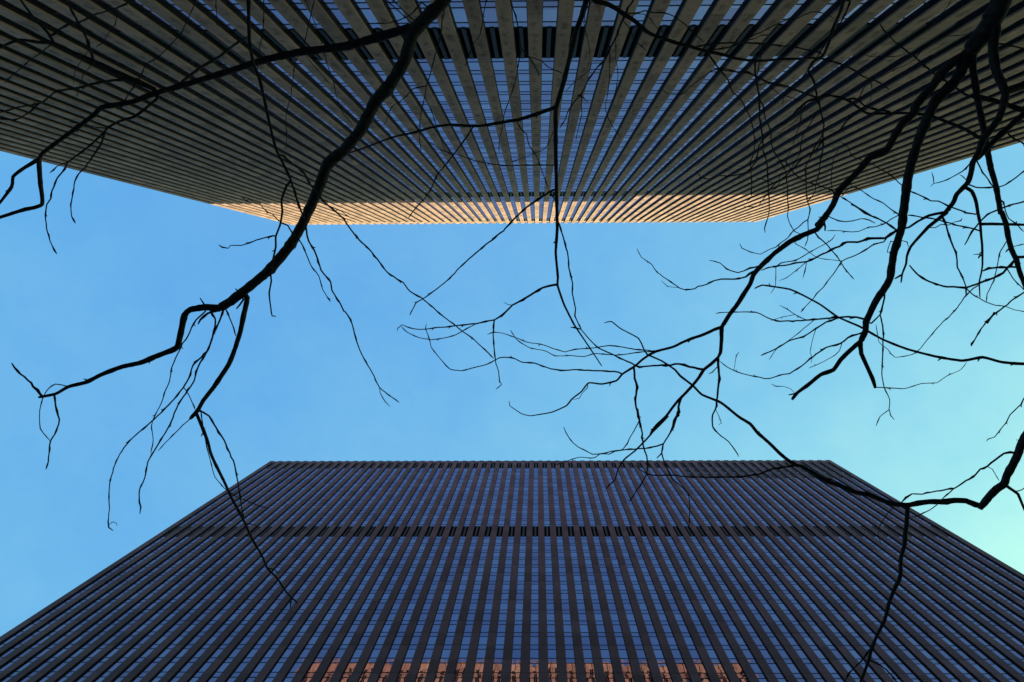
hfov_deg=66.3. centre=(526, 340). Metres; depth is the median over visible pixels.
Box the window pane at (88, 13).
[84,12,111,25]
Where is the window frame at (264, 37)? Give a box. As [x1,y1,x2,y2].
[220,0,464,220]
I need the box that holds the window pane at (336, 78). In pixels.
[332,76,344,82]
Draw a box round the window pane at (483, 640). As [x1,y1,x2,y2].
[479,637,487,643]
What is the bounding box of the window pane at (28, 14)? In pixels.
[24,13,51,25]
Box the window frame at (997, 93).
[697,92,1000,219]
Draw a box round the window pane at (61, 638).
[52,636,66,643]
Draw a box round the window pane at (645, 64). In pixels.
[640,61,652,68]
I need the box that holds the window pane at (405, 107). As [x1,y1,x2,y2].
[400,105,409,109]
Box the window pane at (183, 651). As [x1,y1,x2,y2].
[175,649,188,656]
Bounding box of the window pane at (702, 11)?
[692,6,711,19]
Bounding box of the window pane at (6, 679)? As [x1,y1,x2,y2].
[0,677,11,681]
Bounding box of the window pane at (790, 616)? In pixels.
[786,614,796,620]
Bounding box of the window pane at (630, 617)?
[626,614,634,620]
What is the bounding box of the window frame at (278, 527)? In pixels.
[111,464,346,681]
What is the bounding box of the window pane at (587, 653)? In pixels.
[583,650,591,657]
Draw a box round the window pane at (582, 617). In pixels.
[578,614,586,620]
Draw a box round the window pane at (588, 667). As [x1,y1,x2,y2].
[585,664,593,671]
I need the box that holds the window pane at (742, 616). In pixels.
[738,614,747,620]
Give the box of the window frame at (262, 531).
[92,463,338,681]
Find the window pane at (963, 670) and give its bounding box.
[953,664,968,672]
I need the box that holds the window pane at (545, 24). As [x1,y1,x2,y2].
[543,22,555,26]
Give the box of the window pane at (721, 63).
[714,60,727,67]
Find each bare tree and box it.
[0,0,889,609]
[425,0,1023,523]
[604,321,1023,681]
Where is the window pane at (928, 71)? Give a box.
[915,70,929,77]
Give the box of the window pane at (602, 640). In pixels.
[598,637,607,644]
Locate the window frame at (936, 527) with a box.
[829,462,1023,581]
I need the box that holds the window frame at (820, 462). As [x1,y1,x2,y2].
[820,462,1023,590]
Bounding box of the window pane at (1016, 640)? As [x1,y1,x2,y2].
[1011,638,1023,644]
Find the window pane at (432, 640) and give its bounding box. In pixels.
[427,637,436,643]
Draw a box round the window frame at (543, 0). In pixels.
[539,0,558,220]
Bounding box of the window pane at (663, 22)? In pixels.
[660,21,672,24]
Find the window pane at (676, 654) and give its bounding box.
[671,650,681,657]
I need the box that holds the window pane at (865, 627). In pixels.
[860,625,873,632]
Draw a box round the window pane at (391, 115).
[387,113,396,117]
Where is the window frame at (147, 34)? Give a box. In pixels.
[91,0,435,221]
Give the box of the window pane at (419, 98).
[415,96,425,101]
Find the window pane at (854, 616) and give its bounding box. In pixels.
[850,614,861,620]
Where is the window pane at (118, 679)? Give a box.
[113,677,123,681]
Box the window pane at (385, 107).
[380,105,389,109]
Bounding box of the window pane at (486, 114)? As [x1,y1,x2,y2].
[483,112,492,116]
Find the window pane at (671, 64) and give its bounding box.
[664,61,677,68]
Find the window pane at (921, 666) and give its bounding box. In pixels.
[916,664,930,672]
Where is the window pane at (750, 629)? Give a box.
[745,625,754,631]
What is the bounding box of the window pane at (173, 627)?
[167,625,178,631]
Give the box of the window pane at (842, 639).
[838,637,849,644]
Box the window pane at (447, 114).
[445,113,453,116]
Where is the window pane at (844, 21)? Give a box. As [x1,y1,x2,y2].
[837,19,849,23]
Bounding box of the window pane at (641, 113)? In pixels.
[637,111,646,115]
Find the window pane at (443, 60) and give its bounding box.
[441,59,452,61]
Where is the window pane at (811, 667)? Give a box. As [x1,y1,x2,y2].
[805,664,818,672]
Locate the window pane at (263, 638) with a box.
[256,636,267,643]
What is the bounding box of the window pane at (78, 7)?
[74,6,86,10]
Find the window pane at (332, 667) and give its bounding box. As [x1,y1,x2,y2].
[326,663,337,671]
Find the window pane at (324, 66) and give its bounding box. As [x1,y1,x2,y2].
[319,64,333,71]
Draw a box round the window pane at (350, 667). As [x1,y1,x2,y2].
[345,663,356,671]
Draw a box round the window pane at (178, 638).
[171,636,183,643]
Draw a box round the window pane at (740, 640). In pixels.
[735,637,745,644]
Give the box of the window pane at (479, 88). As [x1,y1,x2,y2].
[475,85,485,91]
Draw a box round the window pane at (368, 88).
[364,86,374,92]
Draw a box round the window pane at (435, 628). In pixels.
[431,625,439,631]
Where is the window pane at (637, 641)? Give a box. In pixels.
[632,637,641,644]
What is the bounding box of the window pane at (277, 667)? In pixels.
[271,663,283,671]
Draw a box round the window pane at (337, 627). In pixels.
[332,625,341,631]
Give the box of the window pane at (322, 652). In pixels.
[317,649,327,657]
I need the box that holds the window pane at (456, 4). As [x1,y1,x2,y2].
[449,2,463,6]
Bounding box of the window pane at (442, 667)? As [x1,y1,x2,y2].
[437,663,446,671]
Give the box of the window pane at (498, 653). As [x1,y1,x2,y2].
[494,650,502,657]
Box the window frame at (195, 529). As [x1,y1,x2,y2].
[0,464,287,671]
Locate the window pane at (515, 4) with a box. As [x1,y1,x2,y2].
[512,2,525,6]
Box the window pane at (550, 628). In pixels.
[547,625,554,631]
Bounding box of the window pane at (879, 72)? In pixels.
[869,71,883,77]
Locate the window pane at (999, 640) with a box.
[994,638,1007,644]
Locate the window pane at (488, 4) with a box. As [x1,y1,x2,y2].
[480,2,494,6]
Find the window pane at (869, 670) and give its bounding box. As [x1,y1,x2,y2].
[861,664,874,672]
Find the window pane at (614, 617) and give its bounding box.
[610,614,618,620]
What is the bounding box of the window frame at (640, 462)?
[638,462,768,681]
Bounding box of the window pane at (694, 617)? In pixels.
[690,614,699,620]
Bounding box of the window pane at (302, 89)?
[297,87,309,92]
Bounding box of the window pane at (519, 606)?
[516,603,522,609]
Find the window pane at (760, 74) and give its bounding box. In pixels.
[751,72,764,78]
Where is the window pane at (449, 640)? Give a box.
[444,637,453,643]
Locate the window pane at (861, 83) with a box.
[852,82,865,88]
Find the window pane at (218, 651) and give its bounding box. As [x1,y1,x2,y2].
[211,649,223,656]
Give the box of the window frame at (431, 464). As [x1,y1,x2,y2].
[300,464,433,681]
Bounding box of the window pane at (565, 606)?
[562,603,568,609]
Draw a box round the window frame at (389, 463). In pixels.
[205,463,392,681]
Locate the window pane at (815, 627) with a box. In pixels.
[811,625,821,631]
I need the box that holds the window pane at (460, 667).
[456,663,465,671]
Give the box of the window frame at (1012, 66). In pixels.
[682,61,1023,220]
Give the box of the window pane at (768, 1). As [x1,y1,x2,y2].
[765,0,778,3]
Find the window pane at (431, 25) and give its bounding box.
[428,24,439,27]
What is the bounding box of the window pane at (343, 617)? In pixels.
[339,614,348,619]
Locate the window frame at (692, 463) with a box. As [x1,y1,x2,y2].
[692,463,884,681]
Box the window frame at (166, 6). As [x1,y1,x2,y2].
[156,0,450,221]
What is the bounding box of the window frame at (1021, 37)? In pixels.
[668,34,1023,219]
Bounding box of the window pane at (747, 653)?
[742,650,753,657]
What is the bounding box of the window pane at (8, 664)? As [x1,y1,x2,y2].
[0,662,13,670]
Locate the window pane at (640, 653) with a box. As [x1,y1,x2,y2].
[636,650,645,657]
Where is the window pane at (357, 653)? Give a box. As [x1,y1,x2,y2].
[352,649,362,657]
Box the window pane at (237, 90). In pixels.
[232,88,244,93]
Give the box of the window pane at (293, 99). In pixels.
[288,97,299,102]
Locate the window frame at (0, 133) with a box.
[0,133,311,222]
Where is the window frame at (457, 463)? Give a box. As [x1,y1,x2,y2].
[357,463,457,681]
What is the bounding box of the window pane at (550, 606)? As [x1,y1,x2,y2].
[546,603,553,609]
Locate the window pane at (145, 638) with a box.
[137,636,150,643]
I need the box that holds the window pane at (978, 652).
[973,650,989,658]
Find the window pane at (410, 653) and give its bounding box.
[405,649,415,657]
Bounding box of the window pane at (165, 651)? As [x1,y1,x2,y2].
[158,649,170,656]
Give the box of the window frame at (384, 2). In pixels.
[382,0,502,220]
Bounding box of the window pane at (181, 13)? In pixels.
[175,11,199,24]
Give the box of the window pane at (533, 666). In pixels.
[530,663,537,671]
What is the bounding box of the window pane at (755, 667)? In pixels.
[750,664,761,672]
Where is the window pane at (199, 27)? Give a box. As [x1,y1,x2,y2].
[195,26,206,29]
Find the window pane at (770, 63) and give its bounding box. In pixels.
[763,61,776,67]
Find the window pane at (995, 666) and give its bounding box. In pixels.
[990,664,1006,672]
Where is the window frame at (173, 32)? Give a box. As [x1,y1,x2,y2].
[123,0,443,221]
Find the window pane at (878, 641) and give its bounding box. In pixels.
[872,637,884,644]
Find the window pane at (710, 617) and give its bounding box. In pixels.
[706,614,715,620]
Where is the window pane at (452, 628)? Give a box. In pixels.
[448,625,456,631]
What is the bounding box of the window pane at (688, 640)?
[684,637,693,644]
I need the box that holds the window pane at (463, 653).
[459,650,467,657]
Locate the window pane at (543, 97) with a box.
[541,95,550,100]
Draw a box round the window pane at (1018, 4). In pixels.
[1008,3,1022,11]
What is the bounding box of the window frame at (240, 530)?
[54,463,321,681]
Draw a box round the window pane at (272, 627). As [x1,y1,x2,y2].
[266,625,276,631]
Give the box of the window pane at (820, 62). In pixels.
[813,60,825,66]
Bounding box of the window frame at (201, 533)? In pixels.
[0,463,296,680]
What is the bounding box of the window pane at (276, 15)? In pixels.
[268,10,288,23]
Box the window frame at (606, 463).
[606,463,691,681]
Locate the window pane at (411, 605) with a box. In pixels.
[407,603,415,608]
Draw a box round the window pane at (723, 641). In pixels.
[718,637,728,644]
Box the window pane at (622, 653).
[618,650,627,657]
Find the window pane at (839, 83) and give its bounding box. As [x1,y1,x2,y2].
[830,82,843,88]
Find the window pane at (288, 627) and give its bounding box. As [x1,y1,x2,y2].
[282,625,292,631]
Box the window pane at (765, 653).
[760,650,771,657]
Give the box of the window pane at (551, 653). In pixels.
[548,650,555,657]
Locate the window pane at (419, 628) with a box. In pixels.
[414,625,423,631]
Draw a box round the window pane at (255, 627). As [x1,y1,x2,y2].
[249,625,260,631]
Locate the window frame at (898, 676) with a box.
[700,462,903,681]
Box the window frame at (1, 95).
[0,94,355,222]
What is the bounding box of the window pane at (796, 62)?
[788,60,801,66]
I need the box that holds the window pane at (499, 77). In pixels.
[495,74,506,80]
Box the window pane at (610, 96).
[604,94,613,99]
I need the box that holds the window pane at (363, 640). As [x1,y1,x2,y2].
[359,637,368,643]
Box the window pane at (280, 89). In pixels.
[275,87,288,93]
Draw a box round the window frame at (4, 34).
[0,32,399,221]
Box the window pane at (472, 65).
[468,62,479,69]
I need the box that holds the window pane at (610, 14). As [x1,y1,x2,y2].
[602,7,616,20]
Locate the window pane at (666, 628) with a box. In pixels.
[662,625,671,631]
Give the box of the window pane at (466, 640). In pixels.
[462,637,470,643]
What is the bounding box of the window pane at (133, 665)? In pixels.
[125,663,138,670]
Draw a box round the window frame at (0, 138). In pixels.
[0,138,297,220]
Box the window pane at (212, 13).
[206,11,229,24]
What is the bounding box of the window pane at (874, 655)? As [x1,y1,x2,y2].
[866,650,880,658]
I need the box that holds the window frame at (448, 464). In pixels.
[338,464,448,681]
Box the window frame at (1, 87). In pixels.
[0,86,362,221]
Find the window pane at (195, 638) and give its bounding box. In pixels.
[188,636,200,643]
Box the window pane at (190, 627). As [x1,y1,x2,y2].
[183,625,195,631]
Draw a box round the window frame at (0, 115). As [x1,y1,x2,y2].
[0,115,333,222]
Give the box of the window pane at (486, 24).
[484,23,497,26]
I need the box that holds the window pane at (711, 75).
[704,72,717,79]
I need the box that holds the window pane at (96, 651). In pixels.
[87,649,101,656]
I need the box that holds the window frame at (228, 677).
[224,464,399,681]
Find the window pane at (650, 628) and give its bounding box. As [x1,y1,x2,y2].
[646,625,654,631]
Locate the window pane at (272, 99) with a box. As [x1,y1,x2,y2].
[267,97,278,102]
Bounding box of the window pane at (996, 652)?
[991,650,1007,658]
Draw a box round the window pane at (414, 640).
[410,637,419,643]
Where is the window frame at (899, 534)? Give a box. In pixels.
[813,475,1023,621]
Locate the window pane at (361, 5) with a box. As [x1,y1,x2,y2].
[355,3,368,7]
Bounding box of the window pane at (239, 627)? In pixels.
[233,625,243,631]
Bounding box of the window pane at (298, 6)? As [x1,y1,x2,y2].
[292,4,306,8]
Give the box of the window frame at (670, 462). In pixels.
[670,462,844,680]
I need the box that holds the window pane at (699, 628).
[695,625,704,631]
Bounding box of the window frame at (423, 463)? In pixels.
[281,463,423,681]
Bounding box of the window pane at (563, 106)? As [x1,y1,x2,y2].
[561,103,570,108]
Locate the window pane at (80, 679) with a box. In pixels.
[75,677,86,681]
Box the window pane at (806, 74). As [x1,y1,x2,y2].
[798,71,812,78]
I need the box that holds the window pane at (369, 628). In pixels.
[365,625,374,631]
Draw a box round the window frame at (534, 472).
[529,472,538,681]
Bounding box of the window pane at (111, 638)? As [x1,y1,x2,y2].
[103,636,116,643]
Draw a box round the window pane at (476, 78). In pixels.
[472,75,483,81]
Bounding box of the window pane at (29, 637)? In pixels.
[18,636,33,643]
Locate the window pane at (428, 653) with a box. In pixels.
[423,649,432,657]
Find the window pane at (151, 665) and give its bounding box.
[143,663,156,670]
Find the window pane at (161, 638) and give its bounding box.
[154,636,167,643]
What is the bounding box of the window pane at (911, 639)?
[906,637,919,644]
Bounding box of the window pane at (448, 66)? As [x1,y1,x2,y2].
[443,63,455,70]
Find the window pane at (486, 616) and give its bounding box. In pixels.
[483,614,490,619]
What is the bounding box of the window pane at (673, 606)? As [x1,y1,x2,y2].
[670,604,678,609]
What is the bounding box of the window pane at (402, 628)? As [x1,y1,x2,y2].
[398,625,406,631]
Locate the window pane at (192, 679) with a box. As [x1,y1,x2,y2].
[188,678,197,681]
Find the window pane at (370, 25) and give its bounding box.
[368,24,380,27]
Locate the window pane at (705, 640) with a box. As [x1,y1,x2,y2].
[701,637,710,644]
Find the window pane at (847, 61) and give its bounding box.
[837,59,852,66]
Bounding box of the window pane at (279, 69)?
[270,64,284,71]
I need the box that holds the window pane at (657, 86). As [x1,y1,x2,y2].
[652,84,663,89]
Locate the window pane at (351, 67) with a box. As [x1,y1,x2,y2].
[344,64,357,70]
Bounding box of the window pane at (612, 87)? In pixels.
[607,84,618,90]
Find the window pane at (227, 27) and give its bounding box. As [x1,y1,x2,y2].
[224,26,235,29]
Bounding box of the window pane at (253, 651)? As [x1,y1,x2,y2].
[246,649,257,656]
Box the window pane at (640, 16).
[633,7,649,19]
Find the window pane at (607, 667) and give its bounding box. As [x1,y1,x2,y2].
[603,664,612,671]
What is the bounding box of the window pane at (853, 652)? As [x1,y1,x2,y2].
[849,650,861,658]
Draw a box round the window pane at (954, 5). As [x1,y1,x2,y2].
[935,3,961,16]
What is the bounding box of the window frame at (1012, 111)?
[719,106,1023,219]
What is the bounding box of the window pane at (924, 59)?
[913,58,928,65]
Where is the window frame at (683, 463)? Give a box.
[681,463,865,681]
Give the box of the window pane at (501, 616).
[499,614,506,619]
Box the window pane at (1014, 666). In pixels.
[1009,664,1023,672]
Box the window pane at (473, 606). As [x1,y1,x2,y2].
[469,603,476,609]
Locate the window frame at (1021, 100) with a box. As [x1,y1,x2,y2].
[712,99,1023,219]
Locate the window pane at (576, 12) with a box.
[572,7,587,20]
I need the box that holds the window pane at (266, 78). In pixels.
[262,76,274,82]
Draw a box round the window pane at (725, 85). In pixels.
[718,83,728,89]
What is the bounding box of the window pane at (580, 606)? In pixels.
[577,603,584,609]
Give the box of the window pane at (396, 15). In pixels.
[389,9,407,22]
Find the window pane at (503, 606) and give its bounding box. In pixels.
[500,603,507,609]
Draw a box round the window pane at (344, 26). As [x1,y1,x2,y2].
[340,24,352,28]
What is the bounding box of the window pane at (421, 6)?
[418,3,430,7]
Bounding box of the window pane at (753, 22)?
[748,20,761,24]
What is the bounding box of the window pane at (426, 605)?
[423,603,430,608]
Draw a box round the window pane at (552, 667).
[548,663,556,671]
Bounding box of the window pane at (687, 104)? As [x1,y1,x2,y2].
[682,102,692,107]
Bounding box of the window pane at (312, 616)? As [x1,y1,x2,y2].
[307,614,316,619]
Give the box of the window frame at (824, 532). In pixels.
[743,462,1000,681]
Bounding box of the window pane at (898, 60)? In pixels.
[886,58,903,66]
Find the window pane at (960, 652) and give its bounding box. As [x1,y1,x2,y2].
[956,650,970,658]
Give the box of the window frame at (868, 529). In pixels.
[777,462,1023,645]
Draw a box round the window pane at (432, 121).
[430,120,439,124]
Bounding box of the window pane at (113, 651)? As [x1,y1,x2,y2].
[105,649,118,656]
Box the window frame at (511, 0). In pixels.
[511,0,534,220]
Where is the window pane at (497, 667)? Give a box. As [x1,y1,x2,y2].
[493,663,501,671]
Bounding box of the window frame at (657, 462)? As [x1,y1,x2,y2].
[657,462,807,681]
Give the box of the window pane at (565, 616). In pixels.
[563,614,569,619]
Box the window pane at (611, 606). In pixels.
[608,603,615,609]
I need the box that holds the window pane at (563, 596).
[561,594,567,598]
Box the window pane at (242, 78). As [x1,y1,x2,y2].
[238,77,252,83]
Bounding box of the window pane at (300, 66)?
[296,64,309,71]
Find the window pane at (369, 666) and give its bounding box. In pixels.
[363,663,374,671]
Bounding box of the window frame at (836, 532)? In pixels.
[752,463,1019,681]
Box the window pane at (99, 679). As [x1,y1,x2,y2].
[94,677,105,681]
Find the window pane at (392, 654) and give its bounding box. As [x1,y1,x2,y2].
[387,649,397,657]
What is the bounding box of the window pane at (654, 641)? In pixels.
[649,637,658,644]
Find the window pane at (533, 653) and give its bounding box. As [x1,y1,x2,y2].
[530,650,537,657]
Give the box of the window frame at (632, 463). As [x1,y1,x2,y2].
[632,463,749,681]
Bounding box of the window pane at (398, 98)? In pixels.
[393,96,404,101]
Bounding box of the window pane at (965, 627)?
[960,625,974,632]
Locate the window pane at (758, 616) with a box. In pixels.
[754,614,764,620]
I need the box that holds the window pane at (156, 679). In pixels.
[151,677,161,681]
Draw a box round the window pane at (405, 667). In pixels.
[400,663,410,671]
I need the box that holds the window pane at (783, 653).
[778,650,789,657]
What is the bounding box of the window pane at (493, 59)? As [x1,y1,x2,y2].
[492,58,502,60]
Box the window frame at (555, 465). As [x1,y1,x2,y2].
[551,465,576,681]
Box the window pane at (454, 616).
[451,614,458,619]
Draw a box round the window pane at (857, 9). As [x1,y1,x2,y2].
[844,4,867,17]
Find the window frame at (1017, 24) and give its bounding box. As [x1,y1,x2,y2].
[660,20,1023,220]
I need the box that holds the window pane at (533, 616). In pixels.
[531,614,537,619]
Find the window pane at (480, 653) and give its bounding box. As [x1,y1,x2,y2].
[476,650,485,657]
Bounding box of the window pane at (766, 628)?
[761,625,771,631]
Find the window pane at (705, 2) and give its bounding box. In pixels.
[701,0,715,4]
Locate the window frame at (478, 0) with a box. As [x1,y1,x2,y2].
[478,0,526,218]
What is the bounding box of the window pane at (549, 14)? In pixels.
[543,8,556,20]
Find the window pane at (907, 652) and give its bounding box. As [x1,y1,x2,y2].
[902,650,916,658]
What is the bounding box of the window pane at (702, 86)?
[696,83,708,89]
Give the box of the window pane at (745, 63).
[738,61,750,67]
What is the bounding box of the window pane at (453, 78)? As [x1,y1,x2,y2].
[448,75,459,81]
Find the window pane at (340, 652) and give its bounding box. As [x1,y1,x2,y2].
[334,649,345,657]
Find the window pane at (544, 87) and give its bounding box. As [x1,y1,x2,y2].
[541,85,551,90]
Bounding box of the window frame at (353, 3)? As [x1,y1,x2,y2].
[350,0,495,220]
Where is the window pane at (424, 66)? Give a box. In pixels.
[418,63,430,70]
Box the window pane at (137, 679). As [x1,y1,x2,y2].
[132,677,142,681]
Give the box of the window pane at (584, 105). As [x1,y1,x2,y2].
[582,103,590,108]
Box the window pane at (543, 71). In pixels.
[542,70,552,72]
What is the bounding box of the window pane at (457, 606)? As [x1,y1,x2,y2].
[453,603,461,609]
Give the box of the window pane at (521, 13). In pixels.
[512,8,526,21]
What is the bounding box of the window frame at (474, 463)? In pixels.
[395,463,474,681]
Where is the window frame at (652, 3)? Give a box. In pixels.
[563,0,654,220]
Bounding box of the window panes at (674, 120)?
[0,0,1023,218]
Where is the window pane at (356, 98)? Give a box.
[351,96,362,101]
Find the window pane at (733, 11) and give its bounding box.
[722,6,742,19]
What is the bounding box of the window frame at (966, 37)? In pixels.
[653,1,1023,219]
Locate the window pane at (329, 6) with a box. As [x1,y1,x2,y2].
[324,4,337,8]
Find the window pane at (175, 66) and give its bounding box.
[172,65,187,72]
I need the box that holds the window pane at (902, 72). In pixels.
[892,71,906,77]
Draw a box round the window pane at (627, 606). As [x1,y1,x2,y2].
[623,603,631,609]
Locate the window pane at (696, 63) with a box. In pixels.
[689,60,702,67]
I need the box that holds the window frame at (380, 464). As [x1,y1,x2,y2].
[186,464,380,681]
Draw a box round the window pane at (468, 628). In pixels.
[464,625,472,631]
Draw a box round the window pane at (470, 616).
[467,614,474,619]
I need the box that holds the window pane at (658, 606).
[654,603,662,609]
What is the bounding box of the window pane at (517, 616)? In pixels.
[515,614,522,619]
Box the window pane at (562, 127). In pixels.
[558,126,566,129]
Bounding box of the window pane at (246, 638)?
[239,636,251,643]
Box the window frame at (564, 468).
[561,468,595,680]
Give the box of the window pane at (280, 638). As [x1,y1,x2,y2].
[273,636,284,643]
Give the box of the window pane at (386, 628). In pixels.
[381,625,390,631]
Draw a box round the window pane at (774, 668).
[768,664,780,672]
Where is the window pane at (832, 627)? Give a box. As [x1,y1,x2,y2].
[827,625,838,631]
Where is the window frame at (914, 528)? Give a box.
[812,462,1023,598]
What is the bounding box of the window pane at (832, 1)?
[828,0,840,3]
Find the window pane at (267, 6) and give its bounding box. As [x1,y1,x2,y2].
[262,4,274,8]
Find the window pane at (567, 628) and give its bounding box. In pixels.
[563,625,571,631]
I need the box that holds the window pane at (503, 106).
[501,104,510,108]
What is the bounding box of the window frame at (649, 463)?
[648,463,787,681]
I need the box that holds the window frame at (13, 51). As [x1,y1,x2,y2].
[0,44,391,221]
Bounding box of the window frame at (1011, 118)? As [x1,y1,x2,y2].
[727,115,1017,219]
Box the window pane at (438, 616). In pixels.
[435,614,442,619]
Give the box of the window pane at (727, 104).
[723,102,732,106]
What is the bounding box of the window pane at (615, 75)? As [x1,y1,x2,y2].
[611,73,622,79]
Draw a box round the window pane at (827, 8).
[813,5,835,18]
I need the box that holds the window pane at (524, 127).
[523,126,530,129]
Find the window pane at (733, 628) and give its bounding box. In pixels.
[728,625,738,631]
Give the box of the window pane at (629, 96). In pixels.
[625,94,635,99]
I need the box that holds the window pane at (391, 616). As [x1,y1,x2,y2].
[387,614,395,619]
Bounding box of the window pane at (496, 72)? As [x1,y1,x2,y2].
[494,71,504,73]
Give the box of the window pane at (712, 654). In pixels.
[707,650,717,657]
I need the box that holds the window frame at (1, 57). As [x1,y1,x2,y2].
[0,56,384,221]
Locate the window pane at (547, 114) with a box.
[541,112,549,116]
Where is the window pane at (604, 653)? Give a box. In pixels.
[601,650,609,657]
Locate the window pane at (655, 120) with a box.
[651,118,660,122]
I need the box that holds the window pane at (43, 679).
[38,677,48,681]
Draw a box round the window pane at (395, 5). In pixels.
[386,3,399,7]
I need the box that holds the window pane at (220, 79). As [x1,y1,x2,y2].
[217,78,229,83]
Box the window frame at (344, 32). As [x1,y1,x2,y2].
[317,0,487,220]
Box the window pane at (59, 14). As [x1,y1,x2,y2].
[55,13,78,25]
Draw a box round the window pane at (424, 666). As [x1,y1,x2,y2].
[419,663,428,671]
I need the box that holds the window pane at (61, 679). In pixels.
[56,677,67,681]
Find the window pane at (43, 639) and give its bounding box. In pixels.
[35,636,49,643]
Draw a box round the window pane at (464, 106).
[460,104,470,109]
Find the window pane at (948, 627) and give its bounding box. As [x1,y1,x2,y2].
[943,625,957,632]
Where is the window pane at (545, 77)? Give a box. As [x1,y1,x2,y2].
[542,74,552,80]
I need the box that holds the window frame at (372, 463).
[167,463,372,681]
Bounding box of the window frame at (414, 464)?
[262,464,414,681]
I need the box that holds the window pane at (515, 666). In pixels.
[511,663,519,671]
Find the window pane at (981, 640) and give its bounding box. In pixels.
[976,638,989,644]
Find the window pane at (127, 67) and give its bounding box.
[124,66,138,72]
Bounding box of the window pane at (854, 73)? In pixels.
[846,71,859,77]
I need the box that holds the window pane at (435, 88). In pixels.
[430,86,441,91]
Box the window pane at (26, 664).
[15,662,31,670]
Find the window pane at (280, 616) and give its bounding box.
[275,614,284,619]
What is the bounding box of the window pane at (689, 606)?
[685,604,693,609]
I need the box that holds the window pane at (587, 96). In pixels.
[583,94,593,99]
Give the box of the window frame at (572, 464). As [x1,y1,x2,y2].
[568,464,615,681]
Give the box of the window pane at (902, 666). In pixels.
[898,664,912,672]
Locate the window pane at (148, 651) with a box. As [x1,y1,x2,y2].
[140,649,153,656]
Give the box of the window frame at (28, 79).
[0,66,377,221]
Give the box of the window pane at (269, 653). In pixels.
[264,649,275,656]
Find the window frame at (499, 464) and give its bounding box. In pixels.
[453,464,501,681]
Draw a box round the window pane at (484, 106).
[481,104,490,108]
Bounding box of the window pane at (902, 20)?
[897,19,908,22]
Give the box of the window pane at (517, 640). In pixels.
[513,637,520,643]
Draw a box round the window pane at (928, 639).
[923,637,937,644]
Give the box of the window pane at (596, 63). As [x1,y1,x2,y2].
[591,61,601,68]
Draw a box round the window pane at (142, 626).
[134,624,147,631]
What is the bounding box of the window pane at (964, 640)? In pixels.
[959,638,972,644]
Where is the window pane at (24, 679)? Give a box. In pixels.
[19,677,30,681]
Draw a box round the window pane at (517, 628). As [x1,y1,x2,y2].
[514,625,521,631]
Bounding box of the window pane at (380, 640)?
[376,637,385,643]
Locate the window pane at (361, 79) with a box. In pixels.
[355,76,367,82]
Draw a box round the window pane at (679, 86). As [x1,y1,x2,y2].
[674,84,685,89]
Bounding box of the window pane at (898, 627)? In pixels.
[894,625,906,632]
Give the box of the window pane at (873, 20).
[868,19,879,22]
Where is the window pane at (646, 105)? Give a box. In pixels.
[642,103,651,107]
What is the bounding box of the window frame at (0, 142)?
[0,142,296,222]
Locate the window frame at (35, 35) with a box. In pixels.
[0,17,406,221]
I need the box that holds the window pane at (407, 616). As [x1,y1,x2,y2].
[403,614,411,619]
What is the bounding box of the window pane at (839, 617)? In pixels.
[834,614,845,620]
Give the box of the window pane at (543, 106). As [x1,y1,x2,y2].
[541,104,550,108]
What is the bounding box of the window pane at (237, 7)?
[230,5,243,9]
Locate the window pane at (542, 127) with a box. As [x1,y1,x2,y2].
[541,126,548,129]
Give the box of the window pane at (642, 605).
[639,603,647,609]
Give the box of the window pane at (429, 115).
[426,113,434,117]
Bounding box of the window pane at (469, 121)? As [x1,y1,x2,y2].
[467,120,475,123]
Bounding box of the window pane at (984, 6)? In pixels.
[965,3,988,16]
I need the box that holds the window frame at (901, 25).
[631,0,939,219]
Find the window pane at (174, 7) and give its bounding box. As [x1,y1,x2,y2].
[169,5,180,9]
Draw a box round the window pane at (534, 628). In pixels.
[531,625,537,631]
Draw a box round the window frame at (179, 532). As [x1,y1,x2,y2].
[0,463,279,657]
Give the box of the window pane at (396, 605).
[392,603,400,608]
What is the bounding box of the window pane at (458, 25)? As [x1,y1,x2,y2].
[455,23,468,27]
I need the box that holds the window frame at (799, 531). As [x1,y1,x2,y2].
[726,463,961,681]
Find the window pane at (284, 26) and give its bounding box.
[281,25,293,28]
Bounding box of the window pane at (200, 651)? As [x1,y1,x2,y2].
[193,649,205,656]
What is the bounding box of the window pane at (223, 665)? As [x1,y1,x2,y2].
[216,663,229,671]
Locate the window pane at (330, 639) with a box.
[325,637,334,643]
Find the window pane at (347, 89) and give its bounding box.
[342,87,353,92]
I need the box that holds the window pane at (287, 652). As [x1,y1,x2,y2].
[281,649,292,656]
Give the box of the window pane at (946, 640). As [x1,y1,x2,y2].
[942,638,954,644]
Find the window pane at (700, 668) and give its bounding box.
[695,664,705,672]
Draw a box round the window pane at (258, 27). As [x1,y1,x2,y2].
[252,25,262,29]
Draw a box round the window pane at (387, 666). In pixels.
[382,663,392,671]
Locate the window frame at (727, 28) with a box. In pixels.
[586,0,749,220]
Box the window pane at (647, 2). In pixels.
[638,0,652,4]
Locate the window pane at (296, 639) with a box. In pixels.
[290,637,300,643]
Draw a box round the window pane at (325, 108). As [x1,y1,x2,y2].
[320,106,330,110]
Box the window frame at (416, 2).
[414,0,511,220]
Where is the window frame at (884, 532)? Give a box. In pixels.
[786,462,1023,630]
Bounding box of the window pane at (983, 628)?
[978,626,991,632]
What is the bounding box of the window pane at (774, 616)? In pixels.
[770,614,780,620]
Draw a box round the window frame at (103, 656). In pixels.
[73,463,330,681]
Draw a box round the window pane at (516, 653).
[512,650,520,657]
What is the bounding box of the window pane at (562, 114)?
[560,112,568,116]
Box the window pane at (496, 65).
[492,62,504,69]
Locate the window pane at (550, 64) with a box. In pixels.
[542,62,553,69]
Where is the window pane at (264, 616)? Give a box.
[259,614,269,619]
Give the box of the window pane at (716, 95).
[710,93,721,98]
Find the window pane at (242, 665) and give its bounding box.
[234,663,247,671]

